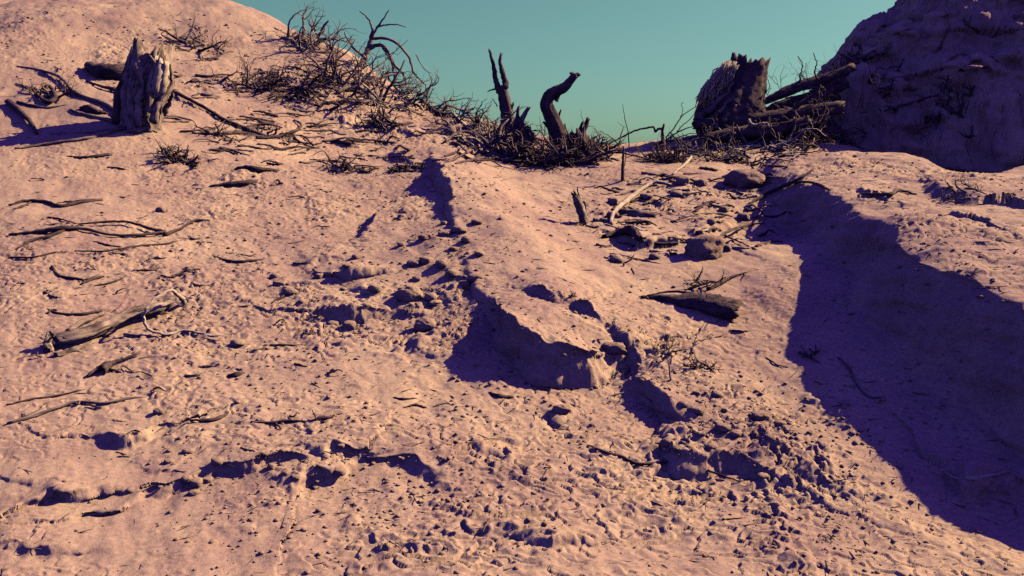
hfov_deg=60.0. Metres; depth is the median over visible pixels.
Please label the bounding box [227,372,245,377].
branch
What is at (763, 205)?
dead stick
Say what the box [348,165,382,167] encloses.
dead stick
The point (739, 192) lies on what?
dead stick
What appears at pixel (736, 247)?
dead stick
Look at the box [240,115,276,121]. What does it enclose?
twig
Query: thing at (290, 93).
dead stick
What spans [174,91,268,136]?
branch
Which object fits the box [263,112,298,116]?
dead stick
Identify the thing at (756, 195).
dead stick
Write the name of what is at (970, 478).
driftwood stick
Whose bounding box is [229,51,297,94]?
dead brush
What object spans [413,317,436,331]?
clod
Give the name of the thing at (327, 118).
dead stick
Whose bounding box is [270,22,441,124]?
dead brush
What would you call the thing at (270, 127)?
dead brush
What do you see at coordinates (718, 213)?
dead stick
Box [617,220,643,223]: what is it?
dead stick
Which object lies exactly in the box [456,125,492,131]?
dead stick
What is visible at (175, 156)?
dead brush
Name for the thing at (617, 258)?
clod
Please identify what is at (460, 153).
dead stick
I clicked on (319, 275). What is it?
clod
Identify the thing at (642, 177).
dead stick
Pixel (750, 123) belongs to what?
twisted root
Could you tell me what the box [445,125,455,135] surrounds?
clod
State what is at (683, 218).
dead stick
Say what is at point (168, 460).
clod
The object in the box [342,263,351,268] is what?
clod
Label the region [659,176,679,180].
dead stick
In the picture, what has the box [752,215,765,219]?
dead stick
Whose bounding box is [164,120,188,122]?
dead stick
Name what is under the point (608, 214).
clod
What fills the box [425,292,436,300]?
clod
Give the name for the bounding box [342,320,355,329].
clod
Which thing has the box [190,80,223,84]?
dead stick
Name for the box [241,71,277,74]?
dead stick
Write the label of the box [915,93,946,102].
dead stick
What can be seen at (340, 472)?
clod
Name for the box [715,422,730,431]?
clod
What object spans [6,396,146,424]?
twig
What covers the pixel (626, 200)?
driftwood stick
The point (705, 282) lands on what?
dead brush
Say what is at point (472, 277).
clod
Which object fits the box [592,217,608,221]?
driftwood stick
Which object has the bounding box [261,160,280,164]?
dead stick
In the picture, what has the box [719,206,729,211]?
clod
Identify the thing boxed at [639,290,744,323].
bark slab
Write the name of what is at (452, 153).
dead stick
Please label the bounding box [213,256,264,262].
twig
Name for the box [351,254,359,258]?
clod
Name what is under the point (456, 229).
clod
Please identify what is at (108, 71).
charred log
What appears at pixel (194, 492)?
clod
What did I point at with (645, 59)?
sky
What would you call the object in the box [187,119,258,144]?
dead brush
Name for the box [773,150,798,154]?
dead stick
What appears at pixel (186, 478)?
clod
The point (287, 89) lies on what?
dead stick
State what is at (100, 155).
twig
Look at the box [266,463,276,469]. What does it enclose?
clod
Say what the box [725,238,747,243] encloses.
dead stick
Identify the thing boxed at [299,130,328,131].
dead stick
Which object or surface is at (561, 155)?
dead brush
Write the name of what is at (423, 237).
clod
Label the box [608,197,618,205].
clod
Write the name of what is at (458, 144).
dead stick
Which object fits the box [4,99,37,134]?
branch
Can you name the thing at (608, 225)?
dead stick
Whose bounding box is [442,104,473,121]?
twig
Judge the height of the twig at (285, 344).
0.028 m
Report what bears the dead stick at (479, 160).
on the ground
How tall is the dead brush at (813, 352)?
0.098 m
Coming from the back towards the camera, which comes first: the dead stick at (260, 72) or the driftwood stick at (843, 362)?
the dead stick at (260, 72)
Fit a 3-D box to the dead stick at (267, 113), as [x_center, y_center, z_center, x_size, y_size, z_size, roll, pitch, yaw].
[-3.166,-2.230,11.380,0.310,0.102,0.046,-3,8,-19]
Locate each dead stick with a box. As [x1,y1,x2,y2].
[43,291,60,297]
[84,406,102,408]
[108,252,125,254]
[148,256,166,259]
[164,116,182,119]
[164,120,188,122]
[180,129,210,132]
[185,237,200,239]
[189,95,220,98]
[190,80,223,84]
[192,91,220,95]
[193,138,219,142]
[193,283,212,286]
[195,74,229,77]
[198,79,211,86]
[209,148,237,154]
[219,146,249,155]
[222,148,253,150]
[223,138,250,141]
[227,116,259,122]
[237,144,272,149]
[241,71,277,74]
[246,118,273,123]
[247,123,279,127]
[253,110,277,117]
[256,452,265,458]
[257,143,278,147]
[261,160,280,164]
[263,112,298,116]
[273,146,310,150]
[274,90,306,98]
[275,88,303,90]
[284,106,312,111]
[286,66,315,72]
[287,140,321,144]
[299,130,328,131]
[299,160,325,163]
[306,123,340,127]
[307,83,334,90]
[315,116,334,123]
[322,137,353,142]
[324,129,346,134]
[326,100,359,104]
[326,369,342,373]
[337,139,370,143]
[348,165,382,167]
[354,129,385,133]
[354,154,379,156]
[359,138,394,143]
[376,155,414,158]
[384,120,413,125]
[395,145,410,151]
[410,130,430,134]
[444,146,477,156]
[445,151,472,161]
[451,141,467,153]
[454,151,478,163]
[455,156,484,163]
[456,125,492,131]
[457,139,477,149]
[467,158,501,166]
[574,223,599,227]
[594,186,619,192]
[595,223,617,230]
[615,190,635,195]
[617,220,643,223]
[627,183,644,184]
[628,220,656,225]
[629,176,654,179]
[641,172,663,176]
[643,196,671,204]
[649,249,677,251]
[652,231,673,234]
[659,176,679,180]
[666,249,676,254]
[668,188,689,191]
[670,215,697,221]
[693,202,713,212]
[696,212,727,214]
[702,167,717,170]
[708,204,734,207]
[714,214,732,217]
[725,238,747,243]
[726,189,751,195]
[726,192,736,199]
[731,144,754,147]
[731,245,753,248]
[739,194,757,198]
[744,207,763,213]
[745,145,767,150]
[746,204,765,208]
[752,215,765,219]
[755,240,782,246]
[757,229,773,236]
[758,203,779,207]
[762,164,787,167]
[763,211,791,217]
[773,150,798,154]
[781,153,807,157]
[799,150,829,153]
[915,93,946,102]
[917,94,953,102]
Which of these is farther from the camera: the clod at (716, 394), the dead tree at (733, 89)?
the dead tree at (733, 89)
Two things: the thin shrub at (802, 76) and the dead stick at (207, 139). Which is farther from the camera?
the thin shrub at (802, 76)
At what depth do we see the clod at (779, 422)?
4.89 m
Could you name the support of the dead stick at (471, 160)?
on the ground
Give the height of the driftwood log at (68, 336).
0.353 m
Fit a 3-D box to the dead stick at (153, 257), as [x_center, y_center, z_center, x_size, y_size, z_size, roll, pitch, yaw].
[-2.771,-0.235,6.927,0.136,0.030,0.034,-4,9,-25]
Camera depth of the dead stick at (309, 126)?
11.48 m
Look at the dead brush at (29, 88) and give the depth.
10.61 m
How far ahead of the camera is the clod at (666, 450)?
4.71 m
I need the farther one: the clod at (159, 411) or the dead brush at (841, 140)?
the dead brush at (841, 140)
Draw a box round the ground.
[0,0,1023,575]
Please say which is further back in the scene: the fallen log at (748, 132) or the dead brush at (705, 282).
the fallen log at (748, 132)
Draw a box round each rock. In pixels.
[684,234,724,259]
[723,169,766,188]
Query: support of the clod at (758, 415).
on the ground
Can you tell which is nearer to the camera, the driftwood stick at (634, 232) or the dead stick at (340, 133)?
the driftwood stick at (634, 232)
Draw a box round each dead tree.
[487,48,514,133]
[516,71,599,170]
[693,52,770,136]
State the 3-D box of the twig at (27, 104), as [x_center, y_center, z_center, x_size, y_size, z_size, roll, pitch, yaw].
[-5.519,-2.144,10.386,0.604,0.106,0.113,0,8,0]
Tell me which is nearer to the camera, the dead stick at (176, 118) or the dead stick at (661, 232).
the dead stick at (661, 232)
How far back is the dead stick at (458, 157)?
9.81 m
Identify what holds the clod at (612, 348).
on the ground
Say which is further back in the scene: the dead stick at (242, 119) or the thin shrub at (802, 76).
the thin shrub at (802, 76)
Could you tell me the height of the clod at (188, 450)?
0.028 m
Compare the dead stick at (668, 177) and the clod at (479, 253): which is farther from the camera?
the dead stick at (668, 177)
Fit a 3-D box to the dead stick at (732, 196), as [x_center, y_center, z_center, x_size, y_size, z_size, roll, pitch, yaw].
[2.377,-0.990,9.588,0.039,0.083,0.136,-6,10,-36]
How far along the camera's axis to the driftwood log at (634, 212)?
8.75 m
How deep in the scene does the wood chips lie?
5.31 m
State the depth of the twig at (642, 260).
7.24 m
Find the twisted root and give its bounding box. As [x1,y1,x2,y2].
[747,118,769,127]
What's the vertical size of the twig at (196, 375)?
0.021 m
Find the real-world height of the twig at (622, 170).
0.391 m
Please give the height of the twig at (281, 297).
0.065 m
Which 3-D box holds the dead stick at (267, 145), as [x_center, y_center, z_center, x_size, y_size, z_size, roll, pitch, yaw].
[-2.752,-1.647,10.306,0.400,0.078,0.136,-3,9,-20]
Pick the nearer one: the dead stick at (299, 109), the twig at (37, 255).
the twig at (37, 255)
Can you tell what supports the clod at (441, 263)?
on the ground
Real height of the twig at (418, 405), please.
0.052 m
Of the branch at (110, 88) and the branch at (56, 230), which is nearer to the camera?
the branch at (56, 230)
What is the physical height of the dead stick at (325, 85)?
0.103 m
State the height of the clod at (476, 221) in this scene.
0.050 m
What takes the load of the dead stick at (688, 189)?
on the ground
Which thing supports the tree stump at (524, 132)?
on the ground
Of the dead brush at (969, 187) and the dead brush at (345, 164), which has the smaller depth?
the dead brush at (969, 187)
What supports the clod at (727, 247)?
on the ground
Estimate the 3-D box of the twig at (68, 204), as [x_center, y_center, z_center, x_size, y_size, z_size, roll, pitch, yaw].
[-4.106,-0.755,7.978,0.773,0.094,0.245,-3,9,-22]
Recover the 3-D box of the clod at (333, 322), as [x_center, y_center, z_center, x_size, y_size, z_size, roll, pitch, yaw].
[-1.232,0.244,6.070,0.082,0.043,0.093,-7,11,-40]
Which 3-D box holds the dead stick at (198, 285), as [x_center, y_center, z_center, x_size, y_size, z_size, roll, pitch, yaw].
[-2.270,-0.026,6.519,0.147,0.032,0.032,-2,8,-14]
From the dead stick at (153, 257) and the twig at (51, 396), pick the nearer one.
the twig at (51, 396)
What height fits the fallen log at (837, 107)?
0.695 m
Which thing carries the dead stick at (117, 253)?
on the ground
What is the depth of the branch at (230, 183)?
8.83 m
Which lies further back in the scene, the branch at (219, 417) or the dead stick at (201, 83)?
the dead stick at (201, 83)
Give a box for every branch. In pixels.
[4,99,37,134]
[8,216,209,248]
[79,104,108,114]
[85,80,115,91]
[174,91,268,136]
[189,411,228,422]
[209,176,257,186]
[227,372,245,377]
[234,165,279,171]
[310,410,342,421]
[331,140,359,144]
[422,101,463,119]
[489,392,513,398]
[609,124,665,150]
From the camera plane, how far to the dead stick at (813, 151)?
10.58 m
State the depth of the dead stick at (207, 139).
9.90 m
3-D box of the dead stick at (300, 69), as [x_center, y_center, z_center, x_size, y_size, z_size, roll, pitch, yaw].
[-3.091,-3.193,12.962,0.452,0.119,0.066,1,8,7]
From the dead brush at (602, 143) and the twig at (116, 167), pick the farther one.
the dead brush at (602, 143)
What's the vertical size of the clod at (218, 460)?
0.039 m
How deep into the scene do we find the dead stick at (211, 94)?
11.49 m
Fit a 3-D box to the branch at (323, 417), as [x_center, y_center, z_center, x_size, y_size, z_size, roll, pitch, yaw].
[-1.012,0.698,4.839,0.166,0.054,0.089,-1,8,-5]
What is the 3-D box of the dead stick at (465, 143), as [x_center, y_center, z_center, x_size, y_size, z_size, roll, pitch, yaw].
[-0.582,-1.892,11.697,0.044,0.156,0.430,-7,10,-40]
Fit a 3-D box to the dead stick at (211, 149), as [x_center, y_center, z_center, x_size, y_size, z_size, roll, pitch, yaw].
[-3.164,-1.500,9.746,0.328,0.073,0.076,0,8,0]
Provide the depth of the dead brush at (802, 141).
12.63 m
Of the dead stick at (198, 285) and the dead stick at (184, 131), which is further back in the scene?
the dead stick at (184, 131)
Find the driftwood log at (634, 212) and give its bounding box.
[618,209,656,217]
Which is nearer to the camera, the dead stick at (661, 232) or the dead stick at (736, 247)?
the dead stick at (736, 247)
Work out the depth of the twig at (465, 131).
11.85 m
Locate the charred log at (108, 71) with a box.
[84,61,124,80]
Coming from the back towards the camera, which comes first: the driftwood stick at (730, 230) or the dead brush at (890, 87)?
the dead brush at (890, 87)
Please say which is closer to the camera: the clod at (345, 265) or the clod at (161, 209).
the clod at (345, 265)
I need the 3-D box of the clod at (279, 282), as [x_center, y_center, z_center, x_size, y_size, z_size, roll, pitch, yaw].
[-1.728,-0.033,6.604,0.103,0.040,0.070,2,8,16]
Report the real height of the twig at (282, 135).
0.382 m
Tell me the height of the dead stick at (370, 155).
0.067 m
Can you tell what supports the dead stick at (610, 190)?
on the ground
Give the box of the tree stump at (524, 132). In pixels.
[503,105,536,159]
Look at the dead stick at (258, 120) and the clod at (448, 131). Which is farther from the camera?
the clod at (448, 131)
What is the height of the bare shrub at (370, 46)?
1.510 m
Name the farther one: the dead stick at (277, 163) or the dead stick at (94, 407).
the dead stick at (277, 163)
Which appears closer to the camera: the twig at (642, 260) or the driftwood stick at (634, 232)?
the twig at (642, 260)
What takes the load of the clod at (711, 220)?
on the ground
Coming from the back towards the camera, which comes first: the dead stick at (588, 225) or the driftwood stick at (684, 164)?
the driftwood stick at (684, 164)
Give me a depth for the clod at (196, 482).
4.30 m
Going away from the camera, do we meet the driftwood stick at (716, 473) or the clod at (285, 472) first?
the clod at (285, 472)
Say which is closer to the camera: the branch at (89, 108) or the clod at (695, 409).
the clod at (695, 409)
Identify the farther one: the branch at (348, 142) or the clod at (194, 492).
the branch at (348, 142)
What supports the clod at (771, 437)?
on the ground
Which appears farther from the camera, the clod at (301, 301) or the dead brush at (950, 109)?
the dead brush at (950, 109)
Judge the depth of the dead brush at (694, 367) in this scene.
5.49 m
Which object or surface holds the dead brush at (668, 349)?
on the ground
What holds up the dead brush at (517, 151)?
on the ground
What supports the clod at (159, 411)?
on the ground
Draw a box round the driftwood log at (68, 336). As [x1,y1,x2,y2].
[42,289,227,356]
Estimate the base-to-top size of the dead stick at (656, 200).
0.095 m
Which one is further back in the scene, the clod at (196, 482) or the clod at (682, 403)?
the clod at (682, 403)
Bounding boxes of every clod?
[153,407,164,414]
[155,206,165,212]
[164,458,173,463]
[181,474,192,482]
[182,447,194,453]
[187,489,199,495]
[190,477,203,487]
[203,476,212,483]
[210,456,223,465]
[229,339,245,346]
[262,451,269,455]
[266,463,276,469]
[269,273,280,278]
[273,280,286,285]
[281,469,291,475]
[283,288,297,294]
[291,474,298,479]
[298,299,305,303]
[315,273,323,278]
[326,320,338,325]
[333,468,346,476]
[337,443,344,447]
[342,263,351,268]
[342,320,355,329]
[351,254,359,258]
[368,284,381,292]
[395,285,422,302]
[397,242,404,246]
[407,259,419,266]
[412,276,420,281]
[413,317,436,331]
[418,234,428,240]
[419,256,433,264]
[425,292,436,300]
[428,299,441,305]
[435,259,447,268]
[438,231,451,236]
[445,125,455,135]
[445,269,459,277]
[448,246,458,250]
[451,225,463,232]
[458,280,470,289]
[460,236,471,242]
[467,273,483,281]
[471,219,481,224]
[474,250,484,255]
[551,404,570,414]
[603,342,626,354]
[606,211,619,218]
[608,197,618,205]
[610,254,623,263]
[640,193,652,199]
[648,253,660,259]
[660,437,671,447]
[663,447,670,452]
[669,190,682,196]
[671,444,680,451]
[675,176,689,184]
[677,401,688,406]
[685,423,694,428]
[686,405,704,413]
[692,390,700,394]
[695,179,706,185]
[696,431,705,436]
[705,443,717,449]
[707,218,715,223]
[712,390,723,397]
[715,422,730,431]
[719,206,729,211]
[723,244,731,251]
[729,429,741,437]
[737,212,749,220]
[750,410,768,420]
[756,472,769,481]
[763,433,775,441]
[773,420,786,425]
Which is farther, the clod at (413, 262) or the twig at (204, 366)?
the clod at (413, 262)
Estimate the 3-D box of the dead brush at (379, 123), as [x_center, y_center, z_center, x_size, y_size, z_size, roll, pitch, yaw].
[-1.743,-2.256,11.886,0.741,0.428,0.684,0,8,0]
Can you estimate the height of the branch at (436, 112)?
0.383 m
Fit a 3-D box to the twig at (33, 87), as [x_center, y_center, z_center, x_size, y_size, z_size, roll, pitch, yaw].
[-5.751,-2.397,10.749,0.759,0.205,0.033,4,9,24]
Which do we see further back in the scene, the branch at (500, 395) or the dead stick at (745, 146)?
the dead stick at (745, 146)
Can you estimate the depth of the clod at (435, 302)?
6.25 m
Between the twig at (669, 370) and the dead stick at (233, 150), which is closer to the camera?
the twig at (669, 370)
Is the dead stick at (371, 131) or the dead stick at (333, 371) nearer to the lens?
the dead stick at (333, 371)
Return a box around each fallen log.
[691,85,844,129]
[705,116,811,141]
[765,53,856,104]
[766,78,850,110]
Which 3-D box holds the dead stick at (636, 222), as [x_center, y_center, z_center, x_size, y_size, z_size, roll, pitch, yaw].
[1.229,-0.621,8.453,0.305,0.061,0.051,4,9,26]
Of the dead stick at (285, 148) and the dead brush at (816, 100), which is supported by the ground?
the dead stick at (285, 148)
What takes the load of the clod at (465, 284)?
on the ground
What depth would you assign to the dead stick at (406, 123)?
12.14 m
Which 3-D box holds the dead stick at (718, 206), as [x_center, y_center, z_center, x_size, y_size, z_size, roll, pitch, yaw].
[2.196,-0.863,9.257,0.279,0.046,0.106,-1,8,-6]
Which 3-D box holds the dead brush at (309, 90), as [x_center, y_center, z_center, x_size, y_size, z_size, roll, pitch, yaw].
[-2.830,-2.807,12.250,1.580,0.840,1.238,0,8,0]
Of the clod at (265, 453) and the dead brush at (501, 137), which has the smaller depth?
the clod at (265, 453)
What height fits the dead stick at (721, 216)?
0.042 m
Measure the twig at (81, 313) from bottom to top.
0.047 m
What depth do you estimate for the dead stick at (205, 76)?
12.08 m
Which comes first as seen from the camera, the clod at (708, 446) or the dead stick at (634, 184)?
the clod at (708, 446)
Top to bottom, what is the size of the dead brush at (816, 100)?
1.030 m
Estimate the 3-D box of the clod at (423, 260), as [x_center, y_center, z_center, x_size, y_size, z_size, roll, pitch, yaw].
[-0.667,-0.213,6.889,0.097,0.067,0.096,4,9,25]
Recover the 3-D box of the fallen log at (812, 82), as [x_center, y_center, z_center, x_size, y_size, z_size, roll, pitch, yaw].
[4.347,-3.062,13.139,1.652,0.825,0.229,-2,8,-12]
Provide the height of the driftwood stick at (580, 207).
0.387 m
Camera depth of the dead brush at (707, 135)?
12.11 m
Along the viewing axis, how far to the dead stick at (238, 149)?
9.84 m
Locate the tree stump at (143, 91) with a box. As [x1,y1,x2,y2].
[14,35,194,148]
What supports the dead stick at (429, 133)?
on the ground
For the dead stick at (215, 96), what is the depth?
11.41 m
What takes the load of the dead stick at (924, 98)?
hanging from the dead brush at (950, 109)
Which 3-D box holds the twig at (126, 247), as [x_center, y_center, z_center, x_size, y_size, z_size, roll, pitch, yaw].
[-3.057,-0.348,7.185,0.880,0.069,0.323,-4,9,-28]
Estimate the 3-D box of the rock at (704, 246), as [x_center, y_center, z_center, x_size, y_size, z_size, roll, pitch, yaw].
[1.597,-0.322,7.389,0.303,0.250,0.299,-5,9,-31]
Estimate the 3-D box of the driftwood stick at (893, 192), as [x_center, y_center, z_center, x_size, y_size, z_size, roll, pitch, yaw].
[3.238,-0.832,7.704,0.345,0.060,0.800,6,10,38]
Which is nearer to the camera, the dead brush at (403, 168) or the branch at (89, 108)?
the dead brush at (403, 168)
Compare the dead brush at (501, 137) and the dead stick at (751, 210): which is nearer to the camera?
the dead stick at (751, 210)
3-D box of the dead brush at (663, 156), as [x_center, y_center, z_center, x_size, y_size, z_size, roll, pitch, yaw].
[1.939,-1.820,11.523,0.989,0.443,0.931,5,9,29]
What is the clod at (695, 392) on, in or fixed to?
on the ground
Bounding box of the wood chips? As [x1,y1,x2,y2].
[0,3,1023,575]
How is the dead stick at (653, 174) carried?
on the ground
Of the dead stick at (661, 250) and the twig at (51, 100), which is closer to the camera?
the dead stick at (661, 250)
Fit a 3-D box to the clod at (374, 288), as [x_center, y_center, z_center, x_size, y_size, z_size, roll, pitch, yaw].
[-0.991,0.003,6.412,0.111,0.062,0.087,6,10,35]
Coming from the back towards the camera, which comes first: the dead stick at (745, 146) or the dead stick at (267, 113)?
the dead stick at (745, 146)
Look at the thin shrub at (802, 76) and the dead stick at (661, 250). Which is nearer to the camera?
the dead stick at (661, 250)
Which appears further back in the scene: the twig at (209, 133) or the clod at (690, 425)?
the twig at (209, 133)
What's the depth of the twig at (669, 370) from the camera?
5.31 m
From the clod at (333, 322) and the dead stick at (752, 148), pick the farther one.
the dead stick at (752, 148)
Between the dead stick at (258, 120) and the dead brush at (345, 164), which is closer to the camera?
the dead brush at (345, 164)
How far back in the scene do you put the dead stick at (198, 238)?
7.50 m
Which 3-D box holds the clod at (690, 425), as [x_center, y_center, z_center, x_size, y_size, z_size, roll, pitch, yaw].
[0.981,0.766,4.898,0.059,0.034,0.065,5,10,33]
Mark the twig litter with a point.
(512, 370)
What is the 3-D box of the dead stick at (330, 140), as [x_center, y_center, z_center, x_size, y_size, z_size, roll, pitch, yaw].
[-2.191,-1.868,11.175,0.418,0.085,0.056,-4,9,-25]
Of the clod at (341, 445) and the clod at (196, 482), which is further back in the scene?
the clod at (341, 445)
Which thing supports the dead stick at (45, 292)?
on the ground
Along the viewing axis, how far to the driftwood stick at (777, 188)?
9.16 m
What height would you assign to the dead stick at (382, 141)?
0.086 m
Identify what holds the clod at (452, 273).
on the ground
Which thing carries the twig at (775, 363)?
on the ground
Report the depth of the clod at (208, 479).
4.34 m
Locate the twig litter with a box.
[0,2,1023,575]
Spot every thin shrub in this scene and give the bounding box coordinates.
[665,102,704,142]
[766,45,852,94]
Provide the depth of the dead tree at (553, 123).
11.50 m
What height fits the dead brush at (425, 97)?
0.894 m
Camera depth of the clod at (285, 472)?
4.34 m
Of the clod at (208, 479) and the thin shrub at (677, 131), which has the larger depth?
the thin shrub at (677, 131)
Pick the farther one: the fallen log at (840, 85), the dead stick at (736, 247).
the fallen log at (840, 85)
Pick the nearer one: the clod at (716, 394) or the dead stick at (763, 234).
the clod at (716, 394)
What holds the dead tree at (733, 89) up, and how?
on the ground
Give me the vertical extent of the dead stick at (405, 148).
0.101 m
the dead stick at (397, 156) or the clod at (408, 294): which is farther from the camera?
the dead stick at (397, 156)
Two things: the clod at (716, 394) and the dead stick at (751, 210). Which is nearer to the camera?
the clod at (716, 394)
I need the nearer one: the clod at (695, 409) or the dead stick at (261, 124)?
the clod at (695, 409)
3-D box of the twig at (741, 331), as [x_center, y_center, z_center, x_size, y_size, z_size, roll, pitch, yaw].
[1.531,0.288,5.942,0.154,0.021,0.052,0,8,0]
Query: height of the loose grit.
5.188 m
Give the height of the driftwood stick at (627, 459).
0.073 m
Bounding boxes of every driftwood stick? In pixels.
[84,351,140,378]
[571,187,587,223]
[587,444,668,465]
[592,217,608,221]
[601,225,685,248]
[609,180,670,224]
[672,155,693,175]
[706,469,741,481]
[719,222,764,249]
[747,168,831,203]
[798,351,882,398]
[859,188,917,195]
[942,469,1010,480]
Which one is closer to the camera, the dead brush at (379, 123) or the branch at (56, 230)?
the branch at (56, 230)
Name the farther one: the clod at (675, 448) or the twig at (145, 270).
the twig at (145, 270)
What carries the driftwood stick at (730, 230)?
on the ground
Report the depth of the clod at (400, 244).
7.21 m
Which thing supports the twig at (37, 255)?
on the ground
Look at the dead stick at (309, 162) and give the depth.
9.98 m
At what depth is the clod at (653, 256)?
7.29 m
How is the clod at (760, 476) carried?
on the ground
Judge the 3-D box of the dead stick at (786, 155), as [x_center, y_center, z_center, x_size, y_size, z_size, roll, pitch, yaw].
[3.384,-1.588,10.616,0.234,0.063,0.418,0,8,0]
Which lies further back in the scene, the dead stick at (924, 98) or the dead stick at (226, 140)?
the dead stick at (924, 98)
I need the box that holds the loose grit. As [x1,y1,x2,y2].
[0,6,1023,575]
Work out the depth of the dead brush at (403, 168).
9.77 m
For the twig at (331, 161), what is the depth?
10.14 m
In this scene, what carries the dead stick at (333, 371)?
on the ground
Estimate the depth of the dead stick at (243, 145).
10.04 m
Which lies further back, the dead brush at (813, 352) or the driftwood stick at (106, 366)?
the dead brush at (813, 352)
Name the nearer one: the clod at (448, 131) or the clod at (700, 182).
the clod at (700, 182)
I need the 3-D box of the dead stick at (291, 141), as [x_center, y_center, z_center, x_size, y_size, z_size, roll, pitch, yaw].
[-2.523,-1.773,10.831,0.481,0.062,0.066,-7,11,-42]
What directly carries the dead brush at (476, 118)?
on the ground
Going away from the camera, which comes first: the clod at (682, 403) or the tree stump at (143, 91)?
the clod at (682, 403)
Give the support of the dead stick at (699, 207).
on the ground
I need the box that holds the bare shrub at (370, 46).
[344,10,431,95]
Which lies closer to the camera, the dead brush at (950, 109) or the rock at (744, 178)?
the rock at (744, 178)
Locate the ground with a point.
(956, 40)
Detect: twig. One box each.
[6,389,85,404]
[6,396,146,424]
[8,198,102,209]
[9,251,68,258]
[15,83,57,96]
[16,101,67,108]
[34,84,57,103]
[47,308,106,315]
[50,265,126,285]
[67,153,112,157]
[75,238,185,251]
[107,166,126,169]
[134,269,156,270]
[161,269,200,277]
[184,373,202,376]
[191,131,263,136]
[198,365,214,367]
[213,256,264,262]
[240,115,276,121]
[251,419,306,429]
[255,119,313,145]
[264,344,306,345]
[271,294,287,302]
[310,159,357,163]
[392,397,426,407]
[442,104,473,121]
[443,125,499,157]
[621,146,624,180]
[623,109,629,151]
[627,256,660,263]
[667,357,671,380]
[689,322,704,356]
[696,266,746,290]
[730,329,748,332]
[766,357,787,366]
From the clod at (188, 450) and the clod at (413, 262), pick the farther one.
the clod at (413, 262)
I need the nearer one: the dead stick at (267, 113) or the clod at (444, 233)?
the clod at (444, 233)
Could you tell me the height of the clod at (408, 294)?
0.154 m
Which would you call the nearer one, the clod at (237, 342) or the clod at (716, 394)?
the clod at (716, 394)
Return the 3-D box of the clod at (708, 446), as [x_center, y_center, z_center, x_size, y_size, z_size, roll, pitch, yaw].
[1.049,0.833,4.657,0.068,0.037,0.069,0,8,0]
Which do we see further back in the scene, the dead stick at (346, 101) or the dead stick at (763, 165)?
the dead stick at (346, 101)
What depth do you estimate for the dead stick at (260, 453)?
4.43 m
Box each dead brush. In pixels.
[17,71,80,99]
[152,134,220,168]
[158,15,233,61]
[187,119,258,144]
[205,48,273,95]
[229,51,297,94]
[250,63,363,113]
[257,115,297,141]
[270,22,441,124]
[272,1,362,53]
[313,149,378,175]
[353,104,406,133]
[369,60,477,117]
[384,153,433,173]
[422,93,511,133]
[444,105,546,145]
[455,117,574,168]
[497,110,645,171]
[559,124,629,160]
[617,132,700,163]
[651,330,699,357]
[666,132,701,144]
[667,111,749,154]
[672,106,825,154]
[683,265,727,290]
[683,350,720,372]
[695,131,778,166]
[764,96,854,151]
[770,88,844,145]
[801,344,821,358]
[810,117,864,145]
[816,39,900,130]
[824,59,918,147]
[910,74,975,137]
[931,174,1000,204]
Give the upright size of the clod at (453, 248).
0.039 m
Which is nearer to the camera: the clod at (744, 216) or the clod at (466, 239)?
the clod at (466, 239)
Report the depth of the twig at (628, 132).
12.22 m
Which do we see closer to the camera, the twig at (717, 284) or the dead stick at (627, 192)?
the twig at (717, 284)
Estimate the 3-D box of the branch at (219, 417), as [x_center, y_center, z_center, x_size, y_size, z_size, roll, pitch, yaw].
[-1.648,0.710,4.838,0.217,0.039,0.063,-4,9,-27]
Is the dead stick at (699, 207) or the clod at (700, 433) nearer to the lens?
the clod at (700, 433)
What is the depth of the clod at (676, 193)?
9.52 m
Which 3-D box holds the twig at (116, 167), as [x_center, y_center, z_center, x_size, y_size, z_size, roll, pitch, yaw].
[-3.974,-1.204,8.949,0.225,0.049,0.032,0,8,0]
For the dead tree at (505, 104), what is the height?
1.252 m
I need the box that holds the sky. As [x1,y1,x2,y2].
[230,0,896,143]
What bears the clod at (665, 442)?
on the ground
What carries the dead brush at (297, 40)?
on the ground
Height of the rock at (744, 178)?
0.266 m
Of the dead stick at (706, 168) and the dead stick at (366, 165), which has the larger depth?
the dead stick at (706, 168)
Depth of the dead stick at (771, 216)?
9.00 m
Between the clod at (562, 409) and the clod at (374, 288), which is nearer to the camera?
the clod at (562, 409)
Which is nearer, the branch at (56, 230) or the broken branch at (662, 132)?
the branch at (56, 230)
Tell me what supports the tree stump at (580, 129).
on the ground
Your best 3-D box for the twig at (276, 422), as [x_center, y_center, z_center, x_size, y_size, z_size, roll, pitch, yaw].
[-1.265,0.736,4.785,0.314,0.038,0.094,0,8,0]
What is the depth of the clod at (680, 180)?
9.81 m
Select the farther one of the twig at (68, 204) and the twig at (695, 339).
the twig at (68, 204)
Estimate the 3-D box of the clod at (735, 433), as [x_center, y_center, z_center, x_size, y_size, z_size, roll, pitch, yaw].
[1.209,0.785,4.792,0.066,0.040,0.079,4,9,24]
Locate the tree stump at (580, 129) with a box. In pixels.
[564,117,612,161]
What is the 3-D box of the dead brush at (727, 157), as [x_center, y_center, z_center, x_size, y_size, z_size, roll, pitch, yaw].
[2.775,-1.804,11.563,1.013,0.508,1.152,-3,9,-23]
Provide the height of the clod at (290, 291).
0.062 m
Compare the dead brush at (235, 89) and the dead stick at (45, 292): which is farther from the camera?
the dead brush at (235, 89)
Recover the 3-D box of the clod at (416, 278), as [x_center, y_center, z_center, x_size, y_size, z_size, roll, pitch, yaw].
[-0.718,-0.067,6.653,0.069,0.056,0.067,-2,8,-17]
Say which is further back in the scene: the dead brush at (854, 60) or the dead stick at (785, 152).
the dead brush at (854, 60)
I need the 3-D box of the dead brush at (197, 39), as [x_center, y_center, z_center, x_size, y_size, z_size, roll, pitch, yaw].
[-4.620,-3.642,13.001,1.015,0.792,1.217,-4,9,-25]
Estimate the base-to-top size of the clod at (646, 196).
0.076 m

